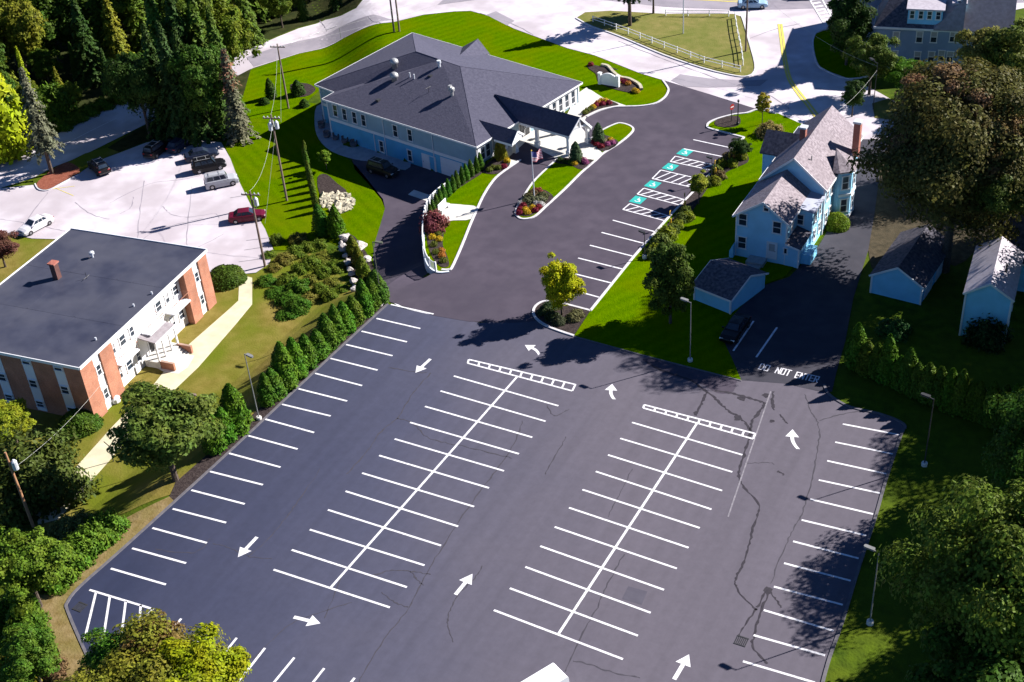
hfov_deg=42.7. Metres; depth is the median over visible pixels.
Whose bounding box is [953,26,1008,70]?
tree
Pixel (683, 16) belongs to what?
utility pole
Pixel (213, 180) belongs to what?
car
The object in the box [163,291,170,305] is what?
window
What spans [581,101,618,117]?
planting bed
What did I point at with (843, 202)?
window
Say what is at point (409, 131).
window
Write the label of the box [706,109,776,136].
kerb
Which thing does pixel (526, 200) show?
shrub
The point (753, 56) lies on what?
kerb
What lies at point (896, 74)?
tree
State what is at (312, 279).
shrub
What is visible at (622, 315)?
house lawn
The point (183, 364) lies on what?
entrance plaza
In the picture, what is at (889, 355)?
arborvitae
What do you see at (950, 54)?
window
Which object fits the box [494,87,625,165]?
entry plaza
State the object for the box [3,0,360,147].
woodland floor
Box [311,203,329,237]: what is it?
arborvitae
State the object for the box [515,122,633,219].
kerb
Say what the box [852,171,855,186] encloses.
window
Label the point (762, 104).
tree
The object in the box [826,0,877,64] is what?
tree
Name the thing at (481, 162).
arborvitae
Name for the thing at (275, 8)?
woodland tree
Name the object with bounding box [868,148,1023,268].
yard dirt
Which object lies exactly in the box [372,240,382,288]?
lamp post
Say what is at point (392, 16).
utility pole
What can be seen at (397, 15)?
utility pole
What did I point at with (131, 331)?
window
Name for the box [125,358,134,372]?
window
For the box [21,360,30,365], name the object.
window
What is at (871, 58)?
lamp post
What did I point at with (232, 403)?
arborvitae
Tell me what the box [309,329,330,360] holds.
arborvitae
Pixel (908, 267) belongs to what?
garage
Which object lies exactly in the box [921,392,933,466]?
lamp post
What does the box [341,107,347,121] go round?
window
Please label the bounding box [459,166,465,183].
arborvitae
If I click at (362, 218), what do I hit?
lawn
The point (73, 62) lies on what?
woodland tree
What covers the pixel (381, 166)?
car
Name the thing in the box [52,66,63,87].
woodland tree
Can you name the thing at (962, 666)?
tree
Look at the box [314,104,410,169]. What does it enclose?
paver patio
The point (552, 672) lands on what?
cargo van
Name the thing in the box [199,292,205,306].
window
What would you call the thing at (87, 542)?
shrub
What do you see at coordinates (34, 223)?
car
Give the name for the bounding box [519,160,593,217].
flagpole island
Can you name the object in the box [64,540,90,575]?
shrub
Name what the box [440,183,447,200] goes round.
arborvitae
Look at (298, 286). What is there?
shrub
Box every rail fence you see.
[592,16,740,71]
[665,9,728,16]
[734,12,743,65]
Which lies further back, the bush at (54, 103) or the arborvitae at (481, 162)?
the bush at (54, 103)
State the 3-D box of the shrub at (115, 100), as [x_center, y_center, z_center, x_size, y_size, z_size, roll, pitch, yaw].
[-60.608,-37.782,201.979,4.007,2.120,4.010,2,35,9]
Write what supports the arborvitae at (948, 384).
on the ground at (884, 648)
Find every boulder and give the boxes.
[337,243,346,252]
[339,233,349,241]
[348,271,354,276]
[349,278,357,283]
[357,240,367,249]
[364,255,371,262]
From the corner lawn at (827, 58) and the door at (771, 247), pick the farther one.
the corner lawn at (827, 58)
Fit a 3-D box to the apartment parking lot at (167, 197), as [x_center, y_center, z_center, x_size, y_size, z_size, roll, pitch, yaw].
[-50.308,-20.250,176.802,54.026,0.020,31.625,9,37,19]
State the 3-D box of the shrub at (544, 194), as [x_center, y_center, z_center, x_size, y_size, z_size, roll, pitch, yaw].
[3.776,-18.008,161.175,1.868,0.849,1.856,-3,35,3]
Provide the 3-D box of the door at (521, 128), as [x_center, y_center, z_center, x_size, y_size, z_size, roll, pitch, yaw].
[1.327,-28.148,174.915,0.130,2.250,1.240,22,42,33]
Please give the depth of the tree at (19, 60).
188.97 m
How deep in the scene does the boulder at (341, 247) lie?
159.31 m
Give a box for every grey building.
[860,0,881,41]
[873,0,1016,70]
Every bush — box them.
[0,597,12,635]
[0,616,55,657]
[0,653,43,681]
[1,597,51,630]
[27,80,82,124]
[36,654,71,681]
[58,408,103,439]
[210,264,247,291]
[754,119,784,138]
[824,211,850,232]
[874,316,914,343]
[961,313,1017,354]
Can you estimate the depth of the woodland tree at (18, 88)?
195.94 m
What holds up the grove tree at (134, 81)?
on the grove floor at (135, 137)
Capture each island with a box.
[37,162,79,188]
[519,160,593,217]
[535,301,589,333]
[577,11,753,75]
[601,123,631,151]
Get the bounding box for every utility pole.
[4,452,36,529]
[241,191,265,266]
[263,114,287,200]
[270,44,288,108]
[389,0,394,31]
[395,0,399,31]
[683,0,683,33]
[745,0,747,50]
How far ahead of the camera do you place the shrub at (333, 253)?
158.77 m
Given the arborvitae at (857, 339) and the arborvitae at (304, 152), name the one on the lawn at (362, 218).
the arborvitae at (304, 152)
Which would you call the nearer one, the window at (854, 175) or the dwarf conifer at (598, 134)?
the window at (854, 175)
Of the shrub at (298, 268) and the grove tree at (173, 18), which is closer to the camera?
the shrub at (298, 268)
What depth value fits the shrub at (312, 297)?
150.65 m
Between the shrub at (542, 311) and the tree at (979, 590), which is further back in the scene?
the shrub at (542, 311)
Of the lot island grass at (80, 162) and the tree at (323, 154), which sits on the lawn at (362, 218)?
the tree at (323, 154)
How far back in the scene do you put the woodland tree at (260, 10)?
225.37 m
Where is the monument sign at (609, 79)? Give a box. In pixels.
[597,72,619,87]
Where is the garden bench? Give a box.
[437,198,448,213]
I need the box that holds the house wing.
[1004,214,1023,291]
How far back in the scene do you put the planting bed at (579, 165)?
167.85 m
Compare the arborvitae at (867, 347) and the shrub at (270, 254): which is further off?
the shrub at (270, 254)
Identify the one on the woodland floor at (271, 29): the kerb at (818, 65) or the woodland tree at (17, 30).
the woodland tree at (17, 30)
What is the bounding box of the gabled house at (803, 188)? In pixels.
[729,105,863,269]
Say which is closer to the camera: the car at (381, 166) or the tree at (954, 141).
the tree at (954, 141)
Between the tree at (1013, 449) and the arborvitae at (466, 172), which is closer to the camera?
the tree at (1013, 449)
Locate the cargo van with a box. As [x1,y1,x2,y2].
[521,663,568,681]
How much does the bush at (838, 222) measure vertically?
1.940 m
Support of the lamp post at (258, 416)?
on the lot edge bed at (184, 482)
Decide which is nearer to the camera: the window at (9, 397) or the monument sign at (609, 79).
the window at (9, 397)
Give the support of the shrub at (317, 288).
on the apartment lawn at (258, 330)
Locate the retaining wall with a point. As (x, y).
(429, 270)
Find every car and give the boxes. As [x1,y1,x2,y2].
[17,213,53,235]
[87,156,110,175]
[142,139,169,158]
[165,137,190,152]
[183,146,218,161]
[191,155,226,173]
[203,170,239,189]
[228,207,265,223]
[366,156,399,178]
[719,313,750,343]
[737,0,767,8]
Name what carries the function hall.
on the ground at (884, 648)
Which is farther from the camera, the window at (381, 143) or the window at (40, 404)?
the window at (381, 143)
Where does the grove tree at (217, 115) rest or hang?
on the grove floor at (135, 137)
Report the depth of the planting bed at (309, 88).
201.07 m
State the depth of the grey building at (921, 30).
181.01 m
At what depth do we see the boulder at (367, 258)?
157.06 m
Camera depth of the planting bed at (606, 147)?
171.57 m
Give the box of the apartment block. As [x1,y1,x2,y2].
[0,228,216,420]
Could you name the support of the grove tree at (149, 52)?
on the grove floor at (135, 137)
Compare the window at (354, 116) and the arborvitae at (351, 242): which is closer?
the arborvitae at (351, 242)
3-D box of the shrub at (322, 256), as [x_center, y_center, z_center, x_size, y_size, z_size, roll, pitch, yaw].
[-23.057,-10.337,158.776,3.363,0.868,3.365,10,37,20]
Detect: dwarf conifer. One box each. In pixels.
[568,141,582,161]
[591,122,604,142]
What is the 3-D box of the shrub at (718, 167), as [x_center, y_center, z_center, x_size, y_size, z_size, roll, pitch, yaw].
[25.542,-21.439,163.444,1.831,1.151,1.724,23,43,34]
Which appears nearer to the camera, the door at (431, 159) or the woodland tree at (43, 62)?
the door at (431, 159)
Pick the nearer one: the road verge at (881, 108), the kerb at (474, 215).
the kerb at (474, 215)
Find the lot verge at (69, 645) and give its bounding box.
[40,496,173,679]
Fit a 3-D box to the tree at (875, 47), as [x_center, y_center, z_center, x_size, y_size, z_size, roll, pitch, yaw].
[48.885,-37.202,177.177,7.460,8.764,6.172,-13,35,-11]
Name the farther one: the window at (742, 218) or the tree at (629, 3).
the tree at (629, 3)
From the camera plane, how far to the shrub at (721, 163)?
164.52 m
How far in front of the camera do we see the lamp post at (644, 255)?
147.09 m
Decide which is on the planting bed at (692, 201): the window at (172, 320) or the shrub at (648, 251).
the shrub at (648, 251)
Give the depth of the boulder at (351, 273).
154.86 m
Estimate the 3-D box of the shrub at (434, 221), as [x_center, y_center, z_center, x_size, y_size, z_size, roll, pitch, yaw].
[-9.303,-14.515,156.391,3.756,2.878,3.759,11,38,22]
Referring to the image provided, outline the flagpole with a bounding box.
[530,149,542,195]
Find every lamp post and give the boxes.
[244,353,261,420]
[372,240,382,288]
[638,229,646,258]
[680,297,692,361]
[736,99,739,124]
[864,544,878,625]
[869,57,877,108]
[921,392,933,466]
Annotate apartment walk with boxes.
[35,277,251,524]
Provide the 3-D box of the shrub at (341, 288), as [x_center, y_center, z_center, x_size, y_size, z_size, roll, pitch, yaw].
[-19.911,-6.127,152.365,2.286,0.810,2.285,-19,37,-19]
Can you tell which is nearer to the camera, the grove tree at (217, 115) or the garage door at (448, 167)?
the garage door at (448, 167)
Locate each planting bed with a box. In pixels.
[290,83,315,96]
[317,174,345,194]
[343,233,373,278]
[426,170,482,266]
[481,159,509,173]
[521,190,552,215]
[555,158,592,168]
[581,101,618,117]
[587,65,640,92]
[591,135,618,150]
[643,157,748,253]
[715,116,740,126]
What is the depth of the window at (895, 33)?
182.90 m
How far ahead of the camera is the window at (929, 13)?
180.15 m
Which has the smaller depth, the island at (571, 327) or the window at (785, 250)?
the island at (571, 327)
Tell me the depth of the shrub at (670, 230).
150.56 m
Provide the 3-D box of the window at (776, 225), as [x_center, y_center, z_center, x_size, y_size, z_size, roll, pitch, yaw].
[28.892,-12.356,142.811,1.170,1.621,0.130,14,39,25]
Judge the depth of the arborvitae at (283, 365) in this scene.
130.21 m
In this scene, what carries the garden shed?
on the house lawn at (622, 315)
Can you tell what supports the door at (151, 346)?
in the apartment block
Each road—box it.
[0,0,1023,187]
[439,0,1023,9]
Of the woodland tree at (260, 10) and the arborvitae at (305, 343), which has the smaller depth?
the arborvitae at (305, 343)
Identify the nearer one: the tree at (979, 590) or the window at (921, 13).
the tree at (979, 590)
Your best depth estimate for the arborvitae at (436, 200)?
159.44 m
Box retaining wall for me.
[422,227,448,273]
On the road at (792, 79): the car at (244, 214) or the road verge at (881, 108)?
the road verge at (881, 108)
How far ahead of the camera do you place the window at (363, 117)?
180.29 m
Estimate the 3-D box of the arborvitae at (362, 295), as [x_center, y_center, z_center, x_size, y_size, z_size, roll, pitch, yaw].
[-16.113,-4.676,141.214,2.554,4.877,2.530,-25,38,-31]
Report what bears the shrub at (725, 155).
on the planting bed at (692, 201)
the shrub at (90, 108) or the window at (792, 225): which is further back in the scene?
the shrub at (90, 108)
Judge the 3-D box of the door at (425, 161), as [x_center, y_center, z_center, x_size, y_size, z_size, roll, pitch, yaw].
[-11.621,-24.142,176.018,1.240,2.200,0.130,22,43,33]
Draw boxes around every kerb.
[34,174,78,190]
[64,303,387,653]
[441,159,520,270]
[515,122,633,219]
[532,300,589,336]
[573,336,741,380]
[575,15,755,76]
[586,80,669,116]
[589,137,744,310]
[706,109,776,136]
[812,28,867,78]
[821,384,906,681]
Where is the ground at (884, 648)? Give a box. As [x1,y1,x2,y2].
[0,0,1023,681]
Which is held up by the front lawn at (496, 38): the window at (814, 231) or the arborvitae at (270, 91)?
the arborvitae at (270, 91)
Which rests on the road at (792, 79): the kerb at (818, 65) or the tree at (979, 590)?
the kerb at (818, 65)
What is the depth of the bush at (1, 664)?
100.86 m
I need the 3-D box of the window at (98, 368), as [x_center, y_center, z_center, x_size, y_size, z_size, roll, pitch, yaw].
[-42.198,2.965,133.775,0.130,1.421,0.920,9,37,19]
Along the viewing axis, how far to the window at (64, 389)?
133.23 m
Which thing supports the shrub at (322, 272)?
on the apartment lawn at (258, 330)
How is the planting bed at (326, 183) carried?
on the lawn at (362, 218)
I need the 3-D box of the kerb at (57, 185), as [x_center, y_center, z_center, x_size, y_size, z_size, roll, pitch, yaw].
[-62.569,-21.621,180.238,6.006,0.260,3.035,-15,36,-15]
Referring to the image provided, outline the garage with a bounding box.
[869,225,952,304]
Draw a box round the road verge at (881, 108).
[872,99,897,119]
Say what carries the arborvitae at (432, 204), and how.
on the planting bed at (437, 259)
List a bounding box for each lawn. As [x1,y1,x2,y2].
[0,236,354,531]
[223,103,384,268]
[242,11,666,118]
[425,172,498,270]
[574,110,825,379]
[814,30,865,77]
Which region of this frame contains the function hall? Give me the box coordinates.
[314,32,591,176]
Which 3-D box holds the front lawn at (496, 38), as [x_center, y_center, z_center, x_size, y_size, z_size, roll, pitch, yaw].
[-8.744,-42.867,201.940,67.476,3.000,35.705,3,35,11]
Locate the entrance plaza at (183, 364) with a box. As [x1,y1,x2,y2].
[158,355,194,373]
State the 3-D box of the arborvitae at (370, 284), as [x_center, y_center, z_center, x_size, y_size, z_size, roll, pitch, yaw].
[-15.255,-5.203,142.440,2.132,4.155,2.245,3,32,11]
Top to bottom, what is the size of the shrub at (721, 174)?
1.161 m
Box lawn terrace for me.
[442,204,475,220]
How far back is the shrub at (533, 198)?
160.12 m
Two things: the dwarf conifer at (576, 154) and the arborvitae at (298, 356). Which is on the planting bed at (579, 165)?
the dwarf conifer at (576, 154)
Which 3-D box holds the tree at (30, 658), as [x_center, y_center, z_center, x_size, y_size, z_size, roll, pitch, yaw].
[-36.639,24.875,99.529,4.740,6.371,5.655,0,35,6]
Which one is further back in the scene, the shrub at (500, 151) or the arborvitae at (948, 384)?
the shrub at (500, 151)
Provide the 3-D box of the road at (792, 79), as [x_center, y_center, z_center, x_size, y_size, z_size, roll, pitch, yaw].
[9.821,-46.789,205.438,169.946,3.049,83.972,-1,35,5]
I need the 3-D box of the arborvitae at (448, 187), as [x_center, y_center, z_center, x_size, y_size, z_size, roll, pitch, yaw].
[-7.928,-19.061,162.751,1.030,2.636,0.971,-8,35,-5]
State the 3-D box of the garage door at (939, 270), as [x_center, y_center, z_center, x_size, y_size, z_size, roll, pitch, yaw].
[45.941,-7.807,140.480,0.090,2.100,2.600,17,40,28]
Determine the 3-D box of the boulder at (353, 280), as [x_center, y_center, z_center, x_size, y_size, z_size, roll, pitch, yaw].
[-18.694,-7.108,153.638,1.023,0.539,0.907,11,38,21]
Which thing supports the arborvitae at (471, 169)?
on the planting bed at (437, 259)
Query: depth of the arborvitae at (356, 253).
155.75 m
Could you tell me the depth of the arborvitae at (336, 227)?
161.62 m
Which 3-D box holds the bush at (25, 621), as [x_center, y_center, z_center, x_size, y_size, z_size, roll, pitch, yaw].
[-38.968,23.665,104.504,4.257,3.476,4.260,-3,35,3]
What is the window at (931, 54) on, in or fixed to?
in the grey building at (921, 30)
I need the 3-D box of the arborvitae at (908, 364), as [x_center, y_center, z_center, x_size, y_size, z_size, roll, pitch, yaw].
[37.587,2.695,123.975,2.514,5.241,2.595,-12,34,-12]
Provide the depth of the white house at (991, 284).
129.77 m
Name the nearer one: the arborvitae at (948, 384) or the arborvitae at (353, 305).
the arborvitae at (948, 384)
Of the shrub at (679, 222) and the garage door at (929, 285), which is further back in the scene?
the shrub at (679, 222)
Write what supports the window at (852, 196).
in the gabled house at (803, 188)
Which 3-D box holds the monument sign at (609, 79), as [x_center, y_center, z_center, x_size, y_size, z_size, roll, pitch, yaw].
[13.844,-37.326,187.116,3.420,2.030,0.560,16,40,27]
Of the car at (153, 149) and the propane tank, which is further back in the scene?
the car at (153, 149)
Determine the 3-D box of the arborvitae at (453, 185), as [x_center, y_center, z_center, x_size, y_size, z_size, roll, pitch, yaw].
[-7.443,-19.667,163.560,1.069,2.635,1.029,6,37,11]
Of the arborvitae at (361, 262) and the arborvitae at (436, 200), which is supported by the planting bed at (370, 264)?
the arborvitae at (361, 262)
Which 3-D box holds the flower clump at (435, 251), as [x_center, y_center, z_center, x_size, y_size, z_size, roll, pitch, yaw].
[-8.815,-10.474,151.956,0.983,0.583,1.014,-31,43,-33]
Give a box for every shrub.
[37,558,82,595]
[44,511,73,545]
[49,115,77,131]
[61,507,93,540]
[62,527,108,563]
[63,534,95,571]
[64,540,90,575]
[67,518,114,558]
[78,100,102,117]
[81,513,123,544]
[86,505,131,545]
[93,95,116,111]
[106,92,127,104]
[254,273,276,287]
[261,249,276,259]
[264,284,286,300]
[266,262,282,272]
[269,233,285,246]
[271,289,299,305]
[273,251,296,265]
[275,272,297,286]
[275,305,298,321]
[283,295,312,315]
[285,244,306,258]
[286,276,310,294]
[288,231,309,244]
[290,262,306,276]
[298,253,321,271]
[300,241,313,253]
[302,273,318,285]
[302,291,319,304]
[310,281,328,294]
[311,237,328,251]
[311,248,331,263]
[311,263,332,279]
[319,287,337,302]
[322,276,342,288]
[325,248,343,260]
[325,259,346,273]
[333,284,348,294]
[418,208,450,234]
[493,142,508,161]
[521,192,532,197]
[521,196,532,205]
[529,195,536,204]
[532,187,545,191]
[536,191,549,199]
[536,195,547,202]
[537,305,551,315]
[543,301,555,310]
[544,310,558,321]
[550,314,566,325]
[566,311,579,322]
[570,309,585,318]
[645,247,655,259]
[649,231,674,244]
[649,242,658,248]
[655,225,678,240]
[668,223,680,233]
[671,218,684,229]
[674,212,687,223]
[678,204,690,212]
[684,210,695,222]
[705,174,712,185]
[709,164,722,173]
[710,175,721,186]
[713,169,727,179]
[714,157,726,168]
[721,151,734,160]
[725,157,738,168]
[735,153,747,160]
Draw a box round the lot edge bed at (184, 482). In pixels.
[170,300,387,499]
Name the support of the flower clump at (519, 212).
on the flagpole island at (554, 179)
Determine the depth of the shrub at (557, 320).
138.09 m
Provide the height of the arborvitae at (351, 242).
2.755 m
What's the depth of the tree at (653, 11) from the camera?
208.72 m
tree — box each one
[0,0,47,79]
[0,42,9,77]
[0,73,32,164]
[0,76,17,112]
[0,229,19,266]
[0,397,36,445]
[0,413,102,534]
[0,525,73,618]
[0,620,62,681]
[1,39,17,66]
[2,48,18,83]
[12,80,37,108]
[14,47,46,125]
[18,67,65,173]
[22,0,84,62]
[25,48,63,83]
[34,88,51,126]
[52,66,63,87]
[53,607,251,681]
[57,80,82,107]
[67,42,81,79]
[70,0,102,89]
[78,0,97,46]
[85,0,111,61]
[98,0,145,25]
[99,48,116,96]
[100,0,134,59]
[100,52,164,137]
[106,380,226,481]
[117,52,142,60]
[122,0,153,57]
[139,24,172,139]
[143,0,229,50]
[145,0,177,106]
[153,20,202,144]
[163,0,208,109]
[165,43,231,136]
[171,29,218,147]
[185,0,210,111]
[199,0,261,70]
[202,0,241,40]
[202,43,233,139]
[204,6,250,114]
[218,48,261,147]
[231,0,268,48]
[247,0,278,23]
[260,0,292,27]
[290,0,307,7]
[295,0,308,21]
[316,149,330,169]
[328,0,342,11]
[539,252,586,314]
[612,0,640,25]
[641,241,695,323]
[648,0,654,13]
[687,169,709,203]
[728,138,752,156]
[755,92,771,122]
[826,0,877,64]
[840,80,866,116]
[841,32,900,94]
[846,56,1023,273]
[870,473,1023,669]
[884,56,931,88]
[902,617,1023,681]
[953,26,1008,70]
[979,17,1023,85]
[980,386,1023,501]
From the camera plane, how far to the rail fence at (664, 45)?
196.75 m
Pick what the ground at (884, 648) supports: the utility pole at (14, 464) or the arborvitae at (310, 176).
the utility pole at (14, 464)
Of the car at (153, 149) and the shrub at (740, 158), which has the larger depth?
the car at (153, 149)
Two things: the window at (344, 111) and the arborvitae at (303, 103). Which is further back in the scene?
the arborvitae at (303, 103)
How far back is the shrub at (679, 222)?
152.70 m
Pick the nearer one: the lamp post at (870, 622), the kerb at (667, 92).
the lamp post at (870, 622)
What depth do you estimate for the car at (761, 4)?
207.70 m
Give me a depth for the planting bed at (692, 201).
158.76 m
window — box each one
[0,373,7,381]
[4,393,13,400]
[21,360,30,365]
[27,379,38,388]
[35,400,45,408]
[53,366,62,371]
[59,385,70,394]
[94,362,103,377]
[102,385,110,401]
[111,341,117,354]
[117,332,127,348]
[119,367,124,378]
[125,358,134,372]
[127,324,135,338]
[135,348,142,363]
[154,298,162,314]
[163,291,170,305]
[169,316,176,325]
[171,282,179,297]
[178,308,185,321]
[193,270,200,284]
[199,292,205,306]
[331,104,338,117]
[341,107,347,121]
[351,111,357,124]
[360,113,366,127]
[378,140,384,153]
[391,124,398,137]
[406,128,413,142]
[406,149,413,162]
[479,144,485,159]
[485,141,491,157]
[552,101,556,110]
[558,97,563,111]
[564,93,569,108]
[571,89,575,105]
[737,213,747,226]
[737,235,746,249]
[762,204,769,212]
[771,220,782,234]
[782,247,788,254]
[790,221,793,233]
[797,214,804,225]
[812,227,815,241]
[814,210,817,223]
[817,219,820,233]
[824,209,827,224]
[828,203,831,217]
[839,198,847,212]
[841,175,850,190]
[850,192,853,209]
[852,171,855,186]
[892,31,900,40]
[909,10,915,18]
[913,51,921,59]
[915,31,923,42]
[917,10,923,19]
[926,11,932,19]
[927,51,935,62]
[929,31,937,42]
[935,11,941,20]
[937,50,945,61]
[945,51,954,62]
[948,32,956,42]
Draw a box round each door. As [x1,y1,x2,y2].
[147,342,154,353]
[421,153,429,169]
[428,155,436,171]
[440,157,461,175]
[518,123,524,137]
[524,126,529,135]
[766,241,777,259]
[923,275,933,299]
[935,260,943,281]
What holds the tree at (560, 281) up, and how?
on the island at (571, 327)
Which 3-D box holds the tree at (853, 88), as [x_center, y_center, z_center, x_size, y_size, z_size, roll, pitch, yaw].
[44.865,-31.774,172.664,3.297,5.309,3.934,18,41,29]
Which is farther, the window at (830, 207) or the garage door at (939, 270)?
the window at (830, 207)
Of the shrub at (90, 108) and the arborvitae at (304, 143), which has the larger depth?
the shrub at (90, 108)
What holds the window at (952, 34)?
in the grey building at (921, 30)
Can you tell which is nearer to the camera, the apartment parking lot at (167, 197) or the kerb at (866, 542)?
the kerb at (866, 542)
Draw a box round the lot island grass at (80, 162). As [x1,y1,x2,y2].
[69,147,118,173]
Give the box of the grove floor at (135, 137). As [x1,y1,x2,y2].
[108,69,250,151]
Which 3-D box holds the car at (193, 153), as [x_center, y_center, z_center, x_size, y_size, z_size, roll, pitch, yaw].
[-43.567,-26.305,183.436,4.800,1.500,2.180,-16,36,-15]
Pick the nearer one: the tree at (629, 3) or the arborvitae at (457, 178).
the arborvitae at (457, 178)
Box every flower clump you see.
[428,233,435,239]
[430,240,437,246]
[432,248,438,254]
[434,231,442,236]
[435,235,442,241]
[437,252,445,257]
[438,247,445,252]
[439,256,447,262]
[501,163,507,168]
[515,209,522,215]
[523,209,531,214]
[531,207,538,212]
[581,159,588,164]
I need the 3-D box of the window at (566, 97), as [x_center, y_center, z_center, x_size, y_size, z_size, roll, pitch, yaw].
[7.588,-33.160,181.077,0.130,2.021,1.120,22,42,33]
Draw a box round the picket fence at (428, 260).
[421,166,473,270]
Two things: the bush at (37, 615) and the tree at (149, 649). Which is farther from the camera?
the bush at (37, 615)
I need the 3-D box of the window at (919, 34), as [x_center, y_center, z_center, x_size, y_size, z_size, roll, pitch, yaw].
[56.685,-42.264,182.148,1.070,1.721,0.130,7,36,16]
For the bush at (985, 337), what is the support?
on the ground at (884, 648)
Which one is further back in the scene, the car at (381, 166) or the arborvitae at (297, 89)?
the arborvitae at (297, 89)
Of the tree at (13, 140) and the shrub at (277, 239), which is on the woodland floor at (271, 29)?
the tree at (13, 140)
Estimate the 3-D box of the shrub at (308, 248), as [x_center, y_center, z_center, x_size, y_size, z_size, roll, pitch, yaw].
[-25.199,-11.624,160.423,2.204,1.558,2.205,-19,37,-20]
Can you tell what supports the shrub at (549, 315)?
on the island at (571, 327)
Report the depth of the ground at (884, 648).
118.96 m
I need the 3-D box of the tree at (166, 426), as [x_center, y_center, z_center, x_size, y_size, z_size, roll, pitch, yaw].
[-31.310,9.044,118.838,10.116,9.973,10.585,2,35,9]
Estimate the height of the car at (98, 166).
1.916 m
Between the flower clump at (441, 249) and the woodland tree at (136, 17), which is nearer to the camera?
the flower clump at (441, 249)
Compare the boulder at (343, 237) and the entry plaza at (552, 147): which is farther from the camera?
the entry plaza at (552, 147)
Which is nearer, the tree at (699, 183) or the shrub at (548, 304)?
the shrub at (548, 304)
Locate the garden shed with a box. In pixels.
[693,258,768,314]
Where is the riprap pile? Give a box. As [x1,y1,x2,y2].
[319,190,355,213]
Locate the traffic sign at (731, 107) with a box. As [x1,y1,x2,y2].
[730,104,733,120]
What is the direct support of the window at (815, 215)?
in the gabled house at (803, 188)
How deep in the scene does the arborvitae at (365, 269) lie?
151.78 m
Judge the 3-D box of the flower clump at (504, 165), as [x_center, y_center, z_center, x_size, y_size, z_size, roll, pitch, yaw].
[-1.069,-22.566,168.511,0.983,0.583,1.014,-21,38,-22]
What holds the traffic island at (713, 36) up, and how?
on the road at (792, 79)
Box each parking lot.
[0,138,272,272]
[68,304,903,681]
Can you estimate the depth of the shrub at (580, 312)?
139.00 m
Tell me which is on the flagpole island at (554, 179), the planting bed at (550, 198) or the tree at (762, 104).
the planting bed at (550, 198)
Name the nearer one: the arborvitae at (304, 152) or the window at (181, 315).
the window at (181, 315)
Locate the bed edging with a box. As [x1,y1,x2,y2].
[601,63,642,89]
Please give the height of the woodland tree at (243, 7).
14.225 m
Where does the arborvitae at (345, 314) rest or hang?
on the lot edge bed at (184, 482)
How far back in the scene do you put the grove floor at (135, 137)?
191.03 m
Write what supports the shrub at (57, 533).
on the apartment lawn at (258, 330)
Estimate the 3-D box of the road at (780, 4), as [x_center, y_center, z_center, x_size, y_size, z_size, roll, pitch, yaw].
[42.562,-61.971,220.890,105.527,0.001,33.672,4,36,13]
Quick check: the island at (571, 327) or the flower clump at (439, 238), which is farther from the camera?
the flower clump at (439, 238)
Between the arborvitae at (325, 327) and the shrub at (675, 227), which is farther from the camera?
the shrub at (675, 227)
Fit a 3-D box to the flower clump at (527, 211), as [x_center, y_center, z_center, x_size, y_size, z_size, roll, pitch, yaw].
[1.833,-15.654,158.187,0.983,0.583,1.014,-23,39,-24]
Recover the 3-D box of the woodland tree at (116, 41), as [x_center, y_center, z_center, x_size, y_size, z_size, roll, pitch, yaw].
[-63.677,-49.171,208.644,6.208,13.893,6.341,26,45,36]
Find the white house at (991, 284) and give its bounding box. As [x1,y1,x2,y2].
[959,236,1023,342]
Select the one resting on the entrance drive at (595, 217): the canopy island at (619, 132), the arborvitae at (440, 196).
the canopy island at (619, 132)
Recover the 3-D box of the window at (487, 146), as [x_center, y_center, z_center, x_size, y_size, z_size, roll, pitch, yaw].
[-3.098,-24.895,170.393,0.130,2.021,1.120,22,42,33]
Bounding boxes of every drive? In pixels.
[352,159,449,292]
[389,80,754,322]
[725,139,887,392]
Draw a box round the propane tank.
[112,395,120,403]
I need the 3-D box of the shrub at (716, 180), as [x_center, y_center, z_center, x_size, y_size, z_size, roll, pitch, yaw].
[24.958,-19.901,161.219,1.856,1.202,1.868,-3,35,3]
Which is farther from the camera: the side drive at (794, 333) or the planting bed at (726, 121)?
the planting bed at (726, 121)
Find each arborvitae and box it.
[200,414,227,455]
[214,406,237,445]
[219,383,254,436]
[256,372,277,407]
[259,97,269,104]
[264,77,276,99]
[265,367,287,401]
[269,341,299,391]
[285,337,309,379]
[290,80,305,96]
[298,98,309,107]
[298,333,319,369]
[301,140,308,158]
[302,146,309,162]
[304,153,311,169]
[305,160,312,176]
[306,166,313,183]
[308,172,315,191]
[309,179,316,195]
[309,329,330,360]
[310,186,317,204]
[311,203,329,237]
[312,193,319,208]
[316,312,340,352]
[326,205,346,238]
[327,303,347,342]
[336,300,356,335]
[345,235,359,255]
[345,295,365,326]
[350,246,363,266]
[353,278,374,318]
[355,255,369,275]
[355,274,365,286]
[360,264,370,276]
[365,277,382,310]
[369,269,389,304]
[427,203,432,212]
[430,199,436,209]
[433,193,438,211]
[437,188,443,202]
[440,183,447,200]
[445,178,452,196]
[450,175,456,191]
[454,170,460,187]
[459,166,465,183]
[463,163,470,180]
[468,159,474,176]
[473,155,479,173]
[478,152,484,169]
[843,322,867,370]
[854,340,873,377]
[867,342,882,379]
[874,333,898,385]
[888,355,903,390]
[894,347,917,395]
[906,361,923,398]
[916,362,936,404]
[928,366,947,407]
[937,368,957,412]
[947,368,969,417]
[958,381,977,419]
[978,380,1000,427]
[989,384,1011,432]
[998,383,1021,433]
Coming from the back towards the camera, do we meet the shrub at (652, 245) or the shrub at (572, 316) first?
the shrub at (652, 245)

